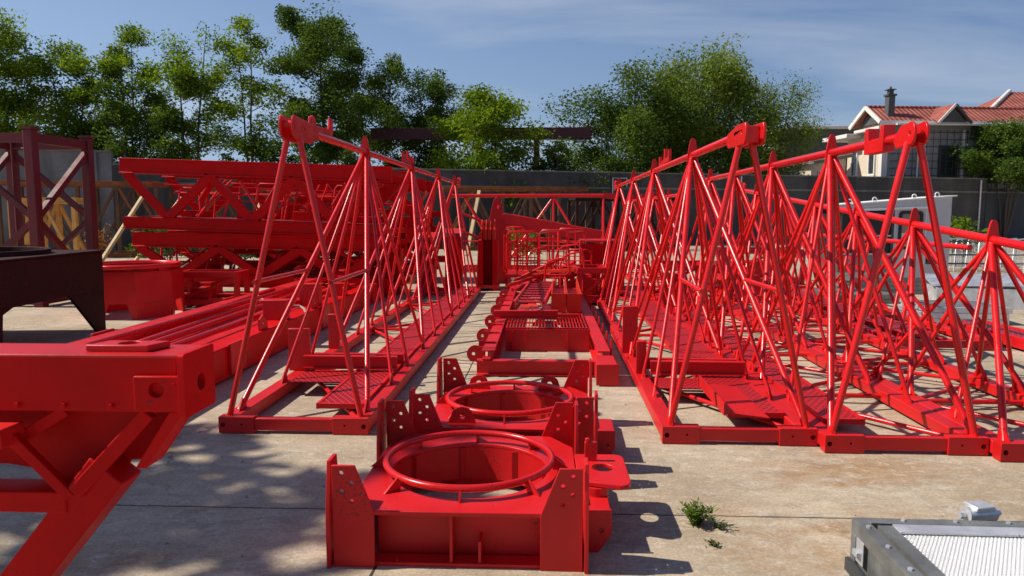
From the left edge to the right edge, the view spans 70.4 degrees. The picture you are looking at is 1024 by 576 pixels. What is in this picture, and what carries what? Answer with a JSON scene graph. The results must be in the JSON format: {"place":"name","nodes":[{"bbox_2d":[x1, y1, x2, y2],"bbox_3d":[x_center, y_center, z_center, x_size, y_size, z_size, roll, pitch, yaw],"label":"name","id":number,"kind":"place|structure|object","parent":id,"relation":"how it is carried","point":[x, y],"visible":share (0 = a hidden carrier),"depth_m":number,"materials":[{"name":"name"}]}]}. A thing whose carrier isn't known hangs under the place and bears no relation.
{"place":"outdoors","nodes":[
{"label":"outdoors","id":0,"kind":"place"},
{"bbox_2d":[82,223,110,254],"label":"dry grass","id":1,"kind":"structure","parent":0,"point":[102,244],"depth_m":24.21,"materials":[{"name":"plant"}]},
{"bbox_2d":[478,220,499,290],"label":"steel column","id":2,"kind":"structure","parent":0,"point":[488,263],"depth_m":15.00,"materials":[{"name":"metal"}]},
{"bbox_2d":[0,240,1023,575],"bbox_3d":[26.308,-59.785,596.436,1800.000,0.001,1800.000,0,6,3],"label":"ground","id":3,"kind":"structure","parent":0,"point":[788,510],"depth_m":4.33,"materials":[{"name":"concrete"}]},
{"bbox_2d":[0,7,60,131],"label":"broadleaf tree","id":4,"kind":"object","parent":3,"relation":"on","point":[11,42],"visible":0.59,"depth_m":33.69,"materials":[{"name":"green plant"}]},
{"bbox_2d":[6,197,85,249],"bbox_3d":[-13.392,-1.601,21.125,2.000,2.040,0.840,0,6,1],"label":"steel rack","id":5,"kind":"object","parent":3,"relation":"on","point":[58,210],"visible":0.3,"depth_m":20.76,"materials":[{"name":"yellow paint"}]},
{"bbox_2d":[0,126,98,306],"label":"mast section","id":6,"kind":"object","parent":3,"relation":"on","point":[31,141],"visible":0.66,"depth_m":12.88,"materials":[{"name":"red paint"}]},
{"bbox_2d":[0,246,105,342],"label":"crane pedestal","id":7,"kind":"object","parent":3,"relation":"on","point":[30,275],"visible":1,"depth_m":8.91,"materials":[{"name":"metal"}]},
{"bbox_2d":[0,149,116,250],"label":"boundary wall","id":8,"kind":"structure","parent":3,"relation":"on","point":[55,165],"depth_m":29.04,"materials":[{"name":"grey concrete"}]},
{"bbox_2d":[3,35,144,149],"bbox_3d":[-21.422,-7.061,35.002,5.726,10.092,6.196,2,6,19],"label":"broadleaf tree","id":9,"kind":"object","parent":3,"relation":"on","point":[76,69],"visible":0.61,"depth_m":34.11,"materials":[{"name":"green plant"}]},
{"bbox_2d":[43,104,123,161],"bbox_3d":[-20.497,-5.311,34.775,3.974,6.656,4.381,2,6,16],"label":"leafy shrub","id":10,"kind":"object","parent":3,"relation":"on","point":[70,128],"visible":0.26,"depth_m":33.84,"materials":[{"name":"green plant"}]},
{"bbox_2d":[0,181,173,256],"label":"steel rack","id":11,"kind":"object","parent":3,"relation":"on","point":[116,186],"visible":0.36,"depth_m":26.20,"materials":[{"name":"metal"}]},
{"bbox_2d":[0,340,215,575],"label":"cross arm","id":12,"kind":"object","parent":3,"relation":"on","point":[82,426],"visible":1,"depth_m":2.44},
{"bbox_2d":[102,196,143,260],"bbox_3d":[-12.861,-1.944,23.914,0.130,2.180,1.772,2,6,23],"label":"timber plank","id":13,"kind":"object","parent":3,"relation":"on","point":[120,231],"visible":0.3,"depth_m":23.77,"materials":[{"name":"wood"}]},
{"bbox_2d":[69,20,180,161],"bbox_3d":[-18.454,-7.517,35.276,4.747,10.940,4.759,0,6,3],"label":"broadleaf tree","id":14,"kind":"object","parent":3,"relation":"on","point":[115,63],"visible":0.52,"depth_m":34.39,"materials":[{"name":"green plant"}]},
{"bbox_2d":[103,260,184,319],"bbox_3d":[-6.003,0.007,11.536,1.392,0.824,1.392,-1,6,-6],"label":"crane pedestal","id":15,"kind":"object","parent":3,"relation":"on","point":[142,289],"visible":0.69,"depth_m":11.08,"materials":[{"name":"red paint"}]},
{"bbox_2d":[82,104,205,162],"bbox_3d":[-17.135,-5.231,34.087,4.952,6.646,4.547,-4,7,-37],"label":"leafy shrub","id":16,"kind":"object","parent":3,"relation":"on","point":[148,138],"visible":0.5,"depth_m":33.28,"materials":[{"name":"green plant"}]},
{"bbox_2d":[124,229,204,259],"bbox_3d":[-10.809,-1.469,22.509,2.020,1.520,2.301,1,6,5],"label":"leafy shrub","id":17,"kind":"object","parent":3,"relation":"on","point":[168,253],"visible":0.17,"depth_m":22.30,"materials":[{"name":"green plant"}]},
{"bbox_2d":[134,21,246,159],"bbox_3d":[-15.475,-7.536,35.471,5.213,10.939,5.672,-4,7,-34],"label":"broadleaf tree","id":18,"kind":"object","parent":3,"relation":"on","point":[182,76],"visible":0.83,"depth_m":34.42,"materials":[{"name":"green plant"}]},
{"bbox_2d":[183,269,249,304],"bbox_3d":[-5.165,0.003,12.570,1.080,0.620,0.580,0,6,1],"label":"steel skid","id":19,"kind":"object","parent":3,"relation":"on","point":[201,292],"visible":0.79,"depth_m":12.32,"materials":[{"name":"red paint"}]},
{"bbox_2d":[184,292,249,305],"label":"steel beam","id":20,"kind":"structure","parent":3,"relation":"on","point":[221,294],"depth_m":12.55,"materials":[{"name":"metal"}]},
{"bbox_2d":[67,269,388,383],"bbox_3d":[-3.255,0.250,10.071,1.380,0.640,10.620,0,6,3],"label":"counter jib","id":21,"kind":"object","parent":3,"relation":"on","point":[227,344],"visible":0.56,"depth_m":8.53,"materials":[{"name":"red paint"}]},
{"bbox_2d":[117,288,274,339],"bbox_3d":[-3.683,0.343,8.245,0.122,0.083,6.528,0,6,0],"label":"tie rod","id":22,"kind":"object","parent":21,"relation":"on","point":[135,336],"visible":0.35,"depth_m":7.76,"materials":[{"name":"red paint"}]},
{"bbox_2d":[83,275,344,343],"bbox_3d":[-3.419,0.151,9.521,0.122,0.076,7.528,0,6,5],"label":"tie rod","id":23,"kind":"object","parent":21,"relation":"on","point":[153,326],"visible":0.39,"depth_m":7.90,"materials":[{"name":"red paint"}]},
{"bbox_2d":[136,289,294,340],"bbox_3d":[-3.462,0.307,8.787,0.122,0.091,7.028,0,6,1],"label":"tie rod","id":24,"kind":"object","parent":21,"relation":"on","point":[197,322],"visible":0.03,"depth_m":8.21,"materials":[{"name":"red paint"}]},
{"bbox_2d":[151,286,324,340],"bbox_3d":[-3.246,0.298,8.677,0.122,0.079,6.428,0,6,3],"label":"tie rod","id":25,"kind":"object","parent":21,"relation":"on","point":[198,327],"visible":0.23,"depth_m":7.81,"materials":[{"name":"red paint"}]},
{"bbox_2d":[170,283,355,344],"bbox_3d":[-2.987,0.263,9.315,0.122,0.091,6.728,0,6,4],"label":"tie rod","id":26,"kind":"object","parent":21,"relation":"on","point":[203,335],"visible":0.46,"depth_m":7.62,"materials":[{"name":"red paint"}]},
{"bbox_2d":[131,230,409,290],"bbox_3d":[-4.575,-0.571,14.180,5.000,1.000,1.460,1,6,2],"label":"platform truss","id":27,"kind":"object","parent":21,"relation":"on","point":[219,253],"visible":0.66,"depth_m":13.51,"materials":[{"name":"red metal"}]},
{"bbox_2d":[118,158,406,237],"bbox_3d":[-4.647,-1.721,13.964,5.000,1.280,1.660,2,6,2],"label":"platform truss","id":28,"kind":"object","parent":27,"relation":"on","point":[209,174],"visible":0.82,"depth_m":13.23,"materials":[{"name":"red metal"}]},
{"bbox_2d":[204,13,295,161],"bbox_3d":[-12.777,-7.481,35.230,4.394,10.878,4.454,3,7,31],"label":"broadleaf tree","id":29,"kind":"object","parent":3,"relation":"on","point":[255,88],"visible":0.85,"depth_m":34.78,"materials":[{"name":"green plant"}]},
{"bbox_2d":[183,185,322,256],"bbox_3d":[-9.595,-2.558,27.637,5.200,2.610,1.540,0,6,-4],"label":"steel rack","id":30,"kind":"object","parent":3,"relation":"on","point":[231,212],"visible":0.06,"depth_m":26.83,"materials":[{"name":"metal"}]},
{"bbox_2d":[223,127,301,162],"bbox_3d":[-11.516,-4.743,34.360,3.986,5.619,3.862,3,7,27],"label":"leafy shrub","id":31,"kind":"object","parent":3,"relation":"on","point":[270,153],"visible":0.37,"depth_m":33.26,"materials":[{"name":"green plant"}]},
{"bbox_2d":[259,0,372,162],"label":"broadleaf tree","id":32,"kind":"object","parent":3,"relation":"on","point":[317,50],"visible":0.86,"depth_m":34.16,"materials":[{"name":"green plant"}]},
{"bbox_2d":[289,131,358,164],"bbox_3d":[-8.622,-4.680,34.701,4.160,5.424,3.890,-5,8,-40],"label":"leafy shrub","id":33,"kind":"object","parent":3,"relation":"on","point":[324,153],"visible":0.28,"depth_m":33.79,"materials":[{"name":"green plant"}]},
{"bbox_2d":[218,115,480,434],"bbox_3d":[-1.377,-0.687,10.455,1.140,2.415,10.680,0,6,3],"label":"crane jib section","id":34,"kind":"object","parent":3,"relation":"on","point":[388,370],"visible":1,"depth_m":6.80,"materials":[{"name":"red paint"}]},
{"bbox_2d":[313,32,440,167],"bbox_3d":[-7.211,-8.005,39.198,7.098,11.113,5.989,0,6,3],"label":"broadleaf tree","id":35,"kind":"object","parent":3,"relation":"on","point":[378,102],"visible":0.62,"depth_m":38.46,"materials":[{"name":"green plant"}]},
{"bbox_2d":[406,274,416,283],"bbox_3d":[-2.329,-0.291,17.481,0.220,0.200,1.800,0,6,3],"label":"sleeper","id":36,"kind":"object","parent":3,"relation":"on","point":[415,278],"visible":0.15,"depth_m":16.69,"materials":[{"name":"wood"}]},
{"bbox_2d":[267,226,444,273],"bbox_3d":[-3.810,-0.936,17.497,4.500,1.080,1.660,0,6,1],"label":"platform truss","id":37,"kind":"object","parent":36,"relation":"on","point":[410,232],"visible":0.12,"depth_m":16.74,"materials":[{"name":"metal"}]},
{"bbox_2d":[248,179,447,226],"bbox_3d":[-3.809,-2.022,17.235,4.500,1.100,1.560,1,6,1],"label":"platform truss","id":38,"kind":"object","parent":37,"relation":"on","point":[424,186],"visible":0.23,"depth_m":16.52,"materials":[{"name":"metal"}]},
{"bbox_2d":[377,103,454,168],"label":"broadleaf tree","id":39,"kind":"object","parent":3,"relation":"on","point":[430,142],"visible":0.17,"depth_m":39.77,"materials":[{"name":"green plant"}]},
{"bbox_2d":[382,228,463,293],"bbox_3d":[-1.821,-0.591,15.149,2.300,1.273,0.718,-6,8,-44],"label":"winch unit","id":40,"kind":"object","parent":3,"relation":"on","point":[401,259],"visible":0.28,"depth_m":15.01,"materials":[{"name":"red paint"}]},
{"bbox_2d":[393,66,466,168],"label":"broadleaf tree","id":41,"kind":"object","parent":3,"relation":"on","point":[442,99],"visible":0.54,"depth_m":39.24,"materials":[{"name":"green plant"}]},
{"bbox_2d":[465,190,480,255],"bbox_3d":[-1.509,-2.564,28.229,0.130,2.532,2.183,1,6,11],"label":"timber plank","id":42,"kind":"object","parent":3,"relation":"on","point":[473,220],"visible":0.74,"depth_m":28.16,"materials":[{"name":"wood"}]},
{"bbox_2d":[325,398,630,573],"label":"slewing platform","id":43,"kind":"structure","parent":3,"relation":"on","point":[535,524],"depth_m":3.40,"materials":[{"name":"red paint"}]},
{"bbox_2d":[371,127,590,169],"bbox_3d":[-1.620,-5.302,38.022,11.400,6.038,3.490,0,6,2],"label":"gantry crane","id":44,"kind":"object","parent":3,"relation":"on","point":[564,133],"visible":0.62,"depth_m":37.47,"materials":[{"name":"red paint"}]},
{"bbox_2d":[416,82,555,207],"bbox_3d":[-1.609,-5.980,35.683,6.341,7.812,6.626,5,8,39],"label":"leafy shrub","id":45,"kind":"object","parent":3,"relation":"on","point":[490,112],"visible":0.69,"depth_m":34.80,"materials":[{"name":"green plant"}]},
{"bbox_2d":[409,356,614,469],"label":"slewing platform","id":46,"kind":"structure","parent":3,"relation":"on","point":[483,404],"depth_m":5.16,"materials":[{"name":"red paint"}]},
{"bbox_2d":[441,186,588,249],"bbox_3d":[0.108,-3.098,32.249,6.400,2.740,1.640,-1,6,-9],"label":"steel rack","id":47,"kind":"object","parent":3,"relation":"on","point":[498,190],"visible":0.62,"depth_m":31.63,"materials":[{"name":"metal"}]},
{"bbox_2d":[503,226,526,287],"bbox_3d":[0.076,-0.689,15.903,0.440,1.314,0.640,1,6,8],"label":"guard cage","id":48,"kind":"object","parent":3,"relation":"on","point":[510,242],"visible":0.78,"depth_m":15.65,"materials":[{"name":"red paint"}]},
{"bbox_2d":[506,230,538,292],"bbox_3d":[0.211,-0.513,14.487,0.660,1.255,0.940,0,6,1],"label":"guard cage","id":49,"kind":"object","parent":3,"relation":"on","point":[512,274],"visible":0.81,"depth_m":14.05,"materials":[{"name":"red paint"}]},
{"bbox_2d":[507,228,543,259],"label":"leafy shrub","id":50,"kind":"object","parent":3,"relation":"on","point":[533,235],"visible":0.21,"depth_m":24.57,"materials":[{"name":"green plant"}]},
{"bbox_2d":[451,193,614,271],"bbox_3d":[0.548,-1.540,19.947,4.520,2.140,1.200,0,6,4],"label":"crane jib section","id":51,"kind":"object","parent":3,"relation":"on","point":[554,196],"visible":0.35,"depth_m":19.75,"materials":[{"name":"red paint"}]},
{"bbox_2d":[514,237,569,284],"bbox_3d":[0.639,-0.551,15.777,1.140,1.065,0.840,0,6,-4],"label":"guard cage","id":52,"kind":"object","parent":3,"relation":"on","point":[551,249],"visible":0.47,"depth_m":15.95,"materials":[{"name":"red paint"}]},
{"bbox_2d":[467,284,618,385],"bbox_3d":[0.422,0.317,10.644,1.498,0.381,7.872,0,6,3],"label":"counter jib","id":53,"kind":"object","parent":3,"relation":"on","point":[587,336],"visible":0.95,"depth_m":8.40,"materials":[{"name":"red paint"}]},
{"bbox_2d":[513,279,555,308],"bbox_3d":[0.394,0.063,11.497,0.450,0.200,2.519,1,6,7],"label":"folded stair","id":54,"kind":"object","parent":53,"relation":"on","point":[529,289],"visible":0.94,"depth_m":11.19,"materials":[{"name":"metal"}]},
{"bbox_2d":[544,257,570,281],"bbox_3d":[0.765,-0.252,12.564,0.501,0.569,0.096,2,6,18],"label":"handrail hoop","id":55,"kind":"object","parent":54,"relation":"attached to","point":[562,275],"visible":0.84,"depth_m":12.55,"materials":[{"name":"red paint"}]},
{"bbox_2d":[511,261,575,291],"bbox_3d":[0.779,-0.229,13.209,0.485,0.399,2.235,4,7,31],"label":"folded stair","id":56,"kind":"object","parent":53,"relation":"on","point":[519,287],"visible":0.43,"depth_m":12.98,"materials":[{"name":"metal"}]},
{"bbox_2d":[505,273,543,286],"bbox_3d":[0.248,-0.146,12.552,0.060,0.130,1.526,3,7,26],"label":"loose bar","id":57,"kind":"object","parent":56,"relation":"on","point":[524,280],"visible":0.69,"depth_m":12.41,"materials":[{"name":"red paint"}]},
{"bbox_2d":[513,261,557,281],"bbox_3d":[0.470,-0.336,13.026,0.060,0.348,1.451,4,7,36],"label":"loose bar","id":58,"kind":"object","parent":56,"relation":"on","point":[529,273],"visible":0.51,"depth_m":12.84,"materials":[{"name":"orange paint"}]},
{"bbox_2d":[524,269,575,273],"bbox_3d":[0.661,-0.299,12.820,0.988,0.120,0.060,3,7,26],"label":"loose bar","id":59,"kind":"object","parent":58,"relation":"on","point":[555,270],"visible":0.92,"depth_m":12.75,"materials":[{"name":"orange paint"}]},
{"bbox_2d":[526,246,550,277],"bbox_3d":[0.482,-0.403,13.307,0.530,0.718,0.095,-2,6,-21],"label":"handrail hoop","id":60,"kind":"object","parent":56,"relation":"attached to","point":[530,252],"visible":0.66,"depth_m":13.26,"materials":[{"name":"red paint"}]},
{"bbox_2d":[551,277,565,311],"bbox_3d":[0.704,0.068,10.962,0.198,0.250,2.600,0,6,4],"label":"steel trough","id":61,"kind":"object","parent":53,"relation":"on","point":[558,299],"visible":0.91,"depth_m":9.68,"materials":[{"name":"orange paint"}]},
{"bbox_2d":[565,277,580,311],"bbox_3d":[0.908,0.069,10.953,0.198,0.250,2.600,0,6,4],"label":"steel trough","id":62,"kind":"object","parent":53,"relation":"on","point":[573,300],"visible":0.97,"depth_m":9.67,"materials":[{"name":"red paint"}]},
{"bbox_2d":[517,136,579,206],"bbox_3d":[1.748,-4.802,36.298,3.169,5.336,3.776,-5,8,-39],"label":"leafy shrub","id":63,"kind":"object","parent":3,"relation":"on","point":[552,157],"visible":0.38,"depth_m":35.78,"materials":[{"name":"green plant"}]},
{"bbox_2d":[111,163,987,251],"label":"boundary wall","id":64,"kind":"structure","parent":3,"relation":"on","point":[965,201],"depth_m":35.60,"materials":[{"name":"grey concrete"}]},
{"bbox_2d":[977,180,981,232],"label":"downpipe","id":65,"kind":"object","parent":64,"relation":"attached to","point":[979,204],"visible":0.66,"depth_m":41.98,"materials":[{"name":"metal"}]},
{"bbox_2d":[539,228,584,292],"bbox_3d":[0.992,-0.504,14.152,0.590,1.305,1.540,2,6,17],"label":"guard cage","id":66,"kind":"object","parent":3,"relation":"on","point":[558,242],"visible":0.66,"depth_m":13.46,"materials":[{"name":"red paint"}]},
{"bbox_2d":[565,249,593,288],"bbox_3d":[1.462,-0.332,14.290,0.540,0.935,1.240,2,6,20],"label":"guard cage","id":67,"kind":"object","parent":3,"relation":"on","point":[574,260],"visible":0.24,"depth_m":13.72,"materials":[{"name":"red paint"}]},
{"bbox_2d":[570,264,610,305],"bbox_3d":[1.396,-0.070,13.086,0.580,0.660,0.980,0,6,-3],"label":"steel skid","id":68,"kind":"object","parent":3,"relation":"on","point":[588,284],"visible":0.73,"depth_m":12.71,"materials":[{"name":"red paint"}]},
{"bbox_2d":[555,243,582,285],"bbox_3d":[1.020,-0.424,13.197,0.578,0.781,0.094,3,7,26],"label":"handrail hoop","id":69,"kind":"object","parent":68,"relation":"attached to","point":[578,245],"visible":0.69,"depth_m":13.21,"materials":[{"name":"red paint"}]},
{"bbox_2d":[558,251,584,287],"bbox_3d":[1.056,-0.327,12.879,0.482,0.654,0.097,1,6,9],"label":"handrail hoop","id":70,"kind":"object","parent":68,"relation":"attached to","point":[581,254],"visible":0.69,"depth_m":12.86,"materials":[{"name":"red paint"}]},
{"bbox_2d":[579,239,624,296],"bbox_3d":[1.754,-0.410,14.288,0.850,1.090,0.940,0,6,4],"label":"ballast stand","id":71,"kind":"object","parent":3,"relation":"on","point":[598,253],"visible":0.41,"depth_m":13.84,"materials":[{"name":"red paint"}]},
{"bbox_2d":[567,197,677,251],"bbox_3d":[4.764,-2.780,31.352,4.600,2.290,1.340,-1,6,-12],"label":"steel rack","id":72,"kind":"object","parent":3,"relation":"on","point":[593,204],"visible":0.37,"depth_m":30.93,"materials":[{"name":"metal"}]},
{"bbox_2d":[538,56,715,193],"bbox_3d":[5.650,-7.070,38.218,8.966,9.463,7.755,-2,6,-21],"label":"broadleaf tree","id":73,"kind":"object","parent":3,"relation":"on","point":[624,123],"visible":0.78,"depth_m":37.08,"materials":[{"name":"green plant"}]},
{"bbox_2d":[625,189,707,292],"bbox_3d":[3.297,-1.246,17.426,1.100,2.100,7.780,0,6,1],"label":"crane jib section","id":74,"kind":"object","parent":3,"relation":"on","point":[669,196],"visible":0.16,"depth_m":16.83,"materials":[{"name":"red paint"}]},
{"bbox_2d":[651,260,715,306],"bbox_3d":[2.954,-0.070,12.642,0.880,0.750,1.280,0,6,3],"label":"steel skid","id":75,"kind":"object","parent":3,"relation":"on","point":[696,266],"visible":0.22,"depth_m":12.22,"materials":[{"name":"red paint"}]},
{"bbox_2d":[677,497,719,526],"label":"weed","id":76,"kind":"object","parent":3,"relation":"on","point":[695,516],"visible":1,"depth_m":3.73,"materials":[{"name":"green plant"}]},
{"bbox_2d":[596,122,817,445],"bbox_3d":[1.856,-0.607,10.069,1.080,2.335,10.701,0,6,3],"label":"crane jib section","id":77,"kind":"object","parent":3,"relation":"on","point":[731,387],"visible":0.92,"depth_m":6.44,"materials":[{"name":"red paint"}]},
{"bbox_2d":[618,28,797,218],"bbox_3d":[10.600,-8.024,40.269,9.287,10.938,8.444,4,7,33],"label":"willow tree","id":78,"kind":"object","parent":3,"relation":"on","point":[726,85],"visible":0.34,"depth_m":38.19,"materials":[{"name":"green plant"}]},
{"bbox_2d":[710,519,732,529],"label":"weed","id":79,"kind":"object","parent":3,"relation":"on","point":[717,525],"visible":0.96,"depth_m":3.69,"materials":[{"name":"green plant"}]},
{"bbox_2d":[701,267,760,295],"bbox_3d":[4.320,-0.130,14.688,0.730,0.450,2.280,0,6,3],"label":"steel skid","id":80,"kind":"object","parent":3,"relation":"on","point":[755,278],"visible":0.22,"depth_m":13.58,"materials":[{"name":"red paint"}]},
{"bbox_2d":[716,247,805,284],"bbox_3d":[5.612,-0.528,16.849,1.880,0.800,1.280,0,6,0],"label":"steel skid","id":81,"kind":"object","parent":3,"relation":"on","point":[759,269],"visible":0.09,"depth_m":16.28,"materials":[{"name":"red paint"}]},
{"bbox_2d":[717,68,832,189],"bbox_3d":[14.647,-7.347,40.517,6.258,9.534,6.212,6,8,44],"label":"willow tree","id":82,"kind":"object","parent":3,"relation":"on","point":[801,138],"visible":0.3,"depth_m":39.62,"materials":[{"name":"green plant"}]},
{"bbox_2d":[670,121,988,455],"bbox_3d":[2.828,-0.392,8.352,1.060,2.260,7.330,0,6,3],"label":"crane jib section","id":83,"kind":"object","parent":3,"relation":"on","point":[827,413],"visible":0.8,"depth_m":5.89,"materials":[{"name":"red paint"}]},
{"bbox_2d":[802,288,899,303],"bbox_3d":[6.223,0.146,13.391,1.315,0.167,1.060,0,6,-3],"label":"galvanised pallet","id":84,"kind":"object","parent":3,"relation":"on","point":[886,298],"visible":0.12,"depth_m":12.89,"materials":[{"name":"metal"}]},
{"bbox_2d":[715,183,1023,461],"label":"crane jib section","id":85,"kind":"object","parent":3,"relation":"on","point":[1003,447],"visible":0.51,"depth_m":6.59,"materials":[{"name":"red paint"}]},
{"bbox_2d":[753,227,1002,350],"bbox_3d":[5.320,-0.263,11.511,1.200,1.355,6.800,0,6,4],"label":"crane jib section","id":86,"kind":"object","parent":3,"relation":"on","point":[899,332],"visible":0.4,"depth_m":9.62,"materials":[{"name":"red paint"}]},
{"bbox_2d":[814,192,957,271],"bbox_3d":[9.413,-1.375,18.615,2.933,2.124,1.655,0,6,3],"label":"crane cab","id":87,"kind":"object","parent":3,"relation":"on","point":[904,207],"visible":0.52,"depth_m":17.82,"materials":[{"name":"grey paint"}]},
{"bbox_2d":[826,272,950,293],"bbox_3d":[8.046,-0.104,14.995,2.668,0.337,1.260,0,6,0],"label":"galvanised pallet","id":88,"kind":"object","parent":3,"relation":"on","point":[918,286],"visible":0.1,"depth_m":14.38,"materials":[{"name":"metal"}]},
{"bbox_2d":[822,87,1023,191],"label":"house","id":89,"kind":"structure","parent":3,"relation":"on","point":[952,122],"depth_m":43.06,"materials":[{"name":"white paint"}]},
{"bbox_2d":[850,152,858,175],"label":"window","id":90,"kind":"structure","parent":89,"relation":"in","point":[854,160],"depth_m":45.87,"materials":[{"name":"white paint"}]},
{"bbox_2d":[867,155,875,175],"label":"window","id":91,"kind":"structure","parent":89,"relation":"in","point":[871,167],"depth_m":43.99,"materials":[{"name":"white paint"}]},
{"bbox_2d":[937,145,958,177],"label":"window","id":92,"kind":"structure","parent":89,"relation":"in","point":[948,161],"depth_m":43.14,"materials":[{"name":"glass"}]},
{"bbox_2d":[844,517,1023,575],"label":"galvanised crate","id":93,"kind":"object","parent":3,"relation":"on","point":[902,547],"visible":1,"depth_m":2.57,"materials":[{"name":"metal"}]},
{"bbox_2d":[956,500,1001,520],"bbox_3d":[1.821,1.077,2.848,0.176,0.475,0.070,-1,6,-9],"label":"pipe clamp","id":94,"kind":"object","parent":93,"relation":"on","point":[979,510],"visible":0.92,"depth_m":2.80,"materials":[{"name":"metal"}]},
{"bbox_2d":[898,300,1012,324],"bbox_3d":[6.626,0.358,10.918,1.190,0.252,0.960,1,6,7],"label":"galvanised pallet","id":95,"kind":"object","parent":3,"relation":"on","point":[938,311],"visible":0.38,"depth_m":10.49,"materials":[{"name":"metal"}]},
{"bbox_2d":[953,238,973,271],"bbox_3d":[12.678,-0.952,20.352,1.839,0.892,0.038,-6,8,-44],"label":"crowd barrier","id":96,"kind":"object","parent":3,"relation":"on","point":[954,266],"visible":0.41,"depth_m":20.06,"materials":[{"name":"metal"}]},
{"bbox_2d":[949,215,987,265],"bbox_3d":[13.600,-1.440,22.074,1.362,1.546,1.292,0,6,-1],"label":"leafy shrub","id":97,"kind":"object","parent":3,"relation":"on","point":[961,223],"visible":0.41,"depth_m":21.82,"materials":[{"name":"green plant"}]},
{"bbox_2d":[923,274,1023,309],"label":"galvanised box","id":98,"kind":"object","parent":3,"relation":"on","point":[1013,299],"visible":0.46,"depth_m":12.33,"materials":[{"name":"metal"}]},
{"bbox_2d":[965,240,984,267],"bbox_3d":[12.945,-0.945,20.280,1.839,0.892,0.038,-6,8,-44],"label":"crowd barrier","id":99,"kind":"object","parent":3,"relation":"on","point":[972,252],"visible":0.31,"depth_m":19.97,"materials":[{"name":"metal"}]},
{"bbox_2d":[947,115,1023,237],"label":"tree","id":100,"kind":"object","parent":3,"relation":"on","point":[1009,163],"visible":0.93,"depth_m":41.55,"materials":[{"name":"green plant"}]},
{"bbox_2d":[983,192,1023,239],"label":"boundary wall","id":101,"kind":"structure","parent":3,"relation":"on","point":[1016,229],"depth_m":42.74,"materials":[{"name":"concrete"}]},
{"bbox_2d":[0,0,1023,173],"label":"sky","id":102,"kind":"structure","parent":0,"point":[967,53],"materials":[{"name":"blue"}]},
{"bbox_2d":[462,197,601,282],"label":"tower peak","id":103,"kind":"structure","parent":0,"point":[502,219],"depth_m":16.54,"materials":[{"name":"red paint"}]},
{"bbox_2d":[148,353,997,571],"bbox_3d":[1.310,0.983,6.014,6.901,0.012,6.070,0,6,3],"label":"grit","id":104,"kind":"object","parent":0,"point":[166,543],"visible":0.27,"depth_m":4.26,"materials":[{"name":"gravel"}]},
{"bbox_2d":[765,126,862,174],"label":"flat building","id":105,"kind":"structure","parent":0,"point":[838,130],"depth_m":58.03,"materials":[{"name":"concrete"}]},
{"bbox_2d":[782,153,853,174],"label":"house","id":106,"kind":"structure","parent":0,"point":[815,170],"depth_m":44.66,"materials":[{"name":"paint"}]},
{"bbox_2d":[940,318,1023,349],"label":"walkway platform","id":107,"kind":"structure","parent":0,"point":[1016,334],"depth_m":9.00,"materials":[{"name":"red"}]},
{"bbox_2d":[977,89,1023,106],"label":"house","id":108,"kind":"structure","parent":0,"point":[1008,98],"depth_m":51.23,"materials":[{"name":"tile"}]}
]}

